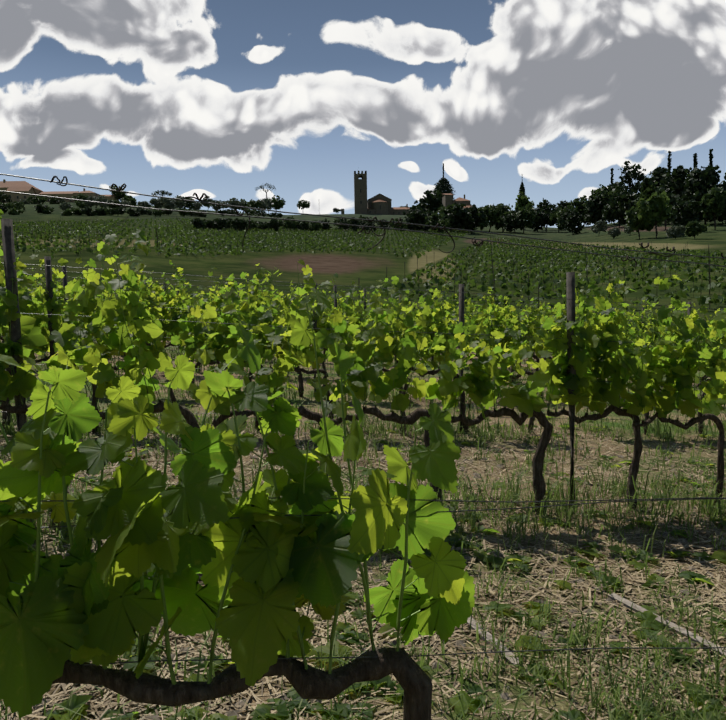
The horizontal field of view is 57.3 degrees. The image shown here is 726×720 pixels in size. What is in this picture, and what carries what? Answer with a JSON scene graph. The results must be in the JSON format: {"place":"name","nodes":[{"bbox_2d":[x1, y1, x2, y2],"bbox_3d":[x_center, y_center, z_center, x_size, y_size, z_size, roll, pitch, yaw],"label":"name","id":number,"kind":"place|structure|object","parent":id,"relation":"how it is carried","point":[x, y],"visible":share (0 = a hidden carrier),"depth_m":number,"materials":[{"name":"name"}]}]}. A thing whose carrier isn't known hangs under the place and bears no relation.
{"place":"outdoors","nodes":[
{"label":"outdoors","id":0,"kind":"place"},
{"bbox_2d":[1,262,722,420],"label":"trellis wires","id":1,"kind":"object","parent":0,"point":[362,318],"visible":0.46,"depth_m":4.93,"materials":[{"name":"grey metal"}]},
{"bbox_2d":[0,334,725,719],"bbox_3d":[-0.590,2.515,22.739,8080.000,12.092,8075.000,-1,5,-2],"label":"ground","id":2,"kind":"structure","parent":0,"point":[526,698],"depth_m":4.53,"materials":[{"name":"brown soil"}]},
{"bbox_2d":[0,287,474,719],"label":"vine","id":3,"kind":"object","parent":2,"relation":"on","point":[79,606],"depth_m":1.23,"materials":[{"name":"green plant"}]},
{"bbox_2d":[0,301,440,684],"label":"vine shoots","id":4,"kind":"object","parent":3,"relation":"on","point":[142,645],"visible":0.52,"depth_m":1.27,"materials":[{"name":"green plant"}]},
{"bbox_2d":[1,219,691,521],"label":"trellis posts","id":5,"kind":"object","parent":2,"relation":"on","point":[9,258],"visible":0.23,"depth_m":4.88,"materials":[{"name":"brown wood"}]},
{"bbox_2d":[0,209,725,525],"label":"vine","id":6,"kind":"object","parent":2,"relation":"on","point":[590,343],"depth_m":4.96,"materials":[{"name":"green plant"}]},
{"bbox_2d":[0,235,725,421],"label":"vine shoots","id":7,"kind":"object","parent":6,"relation":"on","point":[410,380],"visible":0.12,"depth_m":4.89,"materials":[{"name":"green plant"}]},
{"bbox_2d":[0,346,725,719],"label":"grass tufts","id":8,"kind":"object","parent":2,"relation":"on","point":[708,510],"visible":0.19,"depth_m":4.20,"materials":[{"name":"green plant"}]},
{"bbox_2d":[0,409,725,719],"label":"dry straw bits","id":9,"kind":"object","parent":2,"relation":"on","point":[93,708],"visible":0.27,"depth_m":3.28,"materials":[{"name":"beige plant"}]},
{"bbox_2d":[0,398,725,719],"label":"weeds","id":10,"kind":"object","parent":2,"relation":"on","point":[280,706],"visible":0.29,"depth_m":2.93,"materials":[{"name":"green plant"}]},
{"bbox_2d":[0,173,725,665],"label":"trellis wires","id":11,"kind":"object","parent":2,"relation":"on","point":[406,499],"visible":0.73,"depth_m":1.36,"materials":[{"name":"grey metal"}]},
{"bbox_2d":[50,176,725,271],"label":"dry tendrils","id":12,"kind":"object","parent":11,"relation":"attached to","point":[362,229],"visible":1,"depth_m":1.31,"materials":[{"name":"grey"}]},
{"bbox_2d":[0,426,725,719],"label":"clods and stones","id":13,"kind":"object","parent":2,"relation":"on","point":[284,697],"visible":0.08,"depth_m":3.42,"materials":[{"name":"brown soil"}]},
{"bbox_2d":[5,370,725,666],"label":"fallen canes","id":14,"kind":"object","parent":2,"relation":"on","point":[628,604],"visible":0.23,"depth_m":3.09,"materials":[{"name":"grey wood"}]},
{"bbox_2d":[0,202,725,352],"bbox_3d":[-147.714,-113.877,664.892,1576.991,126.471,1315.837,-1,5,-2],"label":"hill terrain","id":15,"kind":"structure","parent":0,"point":[368,269],"depth_m":66.14,"materials":[{"name":"green plant"}]},
{"bbox_2d":[0,179,116,202],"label":"hamlet walls","id":16,"kind":"structure","parent":15,"relation":"on","point":[20,196],"depth_m":350.59,"materials":[{"name":"beige stone"}]},
{"bbox_2d":[0,181,114,195],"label":"tiled roofs","id":17,"kind":"structure","parent":16,"relation":"on","point":[18,186],"depth_m":349.16,"materials":[{"name":"orange tile"}]},
{"bbox_2d":[19,195,684,237],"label":"olive tree foliage","id":18,"kind":"object","parent":15,"relation":"on","point":[671,232],"visible":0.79,"depth_m":273.74,"materials":[{"name":"green plant"}]},
{"bbox_2d":[0,216,724,309],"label":"young vine stakes","id":19,"kind":"object","parent":15,"relation":"on","point":[477,251],"visible":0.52,"depth_m":79.29,"materials":[{"name":"brown wood"}]},
{"bbox_2d":[0,218,725,312],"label":"young vines","id":20,"kind":"object","parent":15,"relation":"on","point":[544,287],"visible":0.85,"depth_m":79.95,"materials":[{"name":"green plant"}]},
{"bbox_2d":[0,161,725,233],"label":"tree line","id":21,"kind":"object","parent":15,"relation":"on","point":[697,184],"visible":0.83,"depth_m":214.52,"materials":[{"name":"green plant"}]},
{"bbox_2d":[0,180,725,236],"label":"tree foliage","id":22,"kind":"object","parent":15,"relation":"on","point":[712,199],"visible":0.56,"depth_m":230.64,"materials":[{"name":"green plant"}]},
{"bbox_2d":[3,170,722,238],"bbox_3d":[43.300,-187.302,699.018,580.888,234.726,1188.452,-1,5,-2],"label":"tree trunks","id":23,"kind":"object","parent":15,"relation":"on","point":[656,222],"visible":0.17,"depth_m":221.84,"materials":[{"name":"brown plant"}]},
{"bbox_2d":[515,191,672,226],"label":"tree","id":24,"kind":"object","parent":23,"relation":"attached to","point":[654,202],"visible":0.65,"depth_m":133.66,"materials":[{"name":"green plant"}]},
{"bbox_2d":[341,171,470,214],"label":"abbey walls","id":25,"kind":"structure","parent":15,"relation":"on","point":[386,207],"depth_m":441.76,"materials":[{"name":"brown stone"}]},
{"bbox_2d":[367,193,471,208],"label":"church roofs","id":26,"kind":"structure","parent":25,"relation":"on","point":[457,199],"depth_m":455.81,"materials":[{"name":"brown tile"}]},
{"bbox_2d":[433,149,713,205],"bbox_3d":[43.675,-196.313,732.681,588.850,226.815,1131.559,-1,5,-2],"label":"cypress trees","id":27,"kind":"object","parent":15,"relation":"on","point":[444,186],"visible":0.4,"depth_m":525.08,"materials":[{"name":"green plant"}]},
{"bbox_2d":[0,0,725,227],"label":"sky","id":28,"kind":"structure","parent":0,"point":[225,100],"materials":[{"name":"blue"}]}
]}

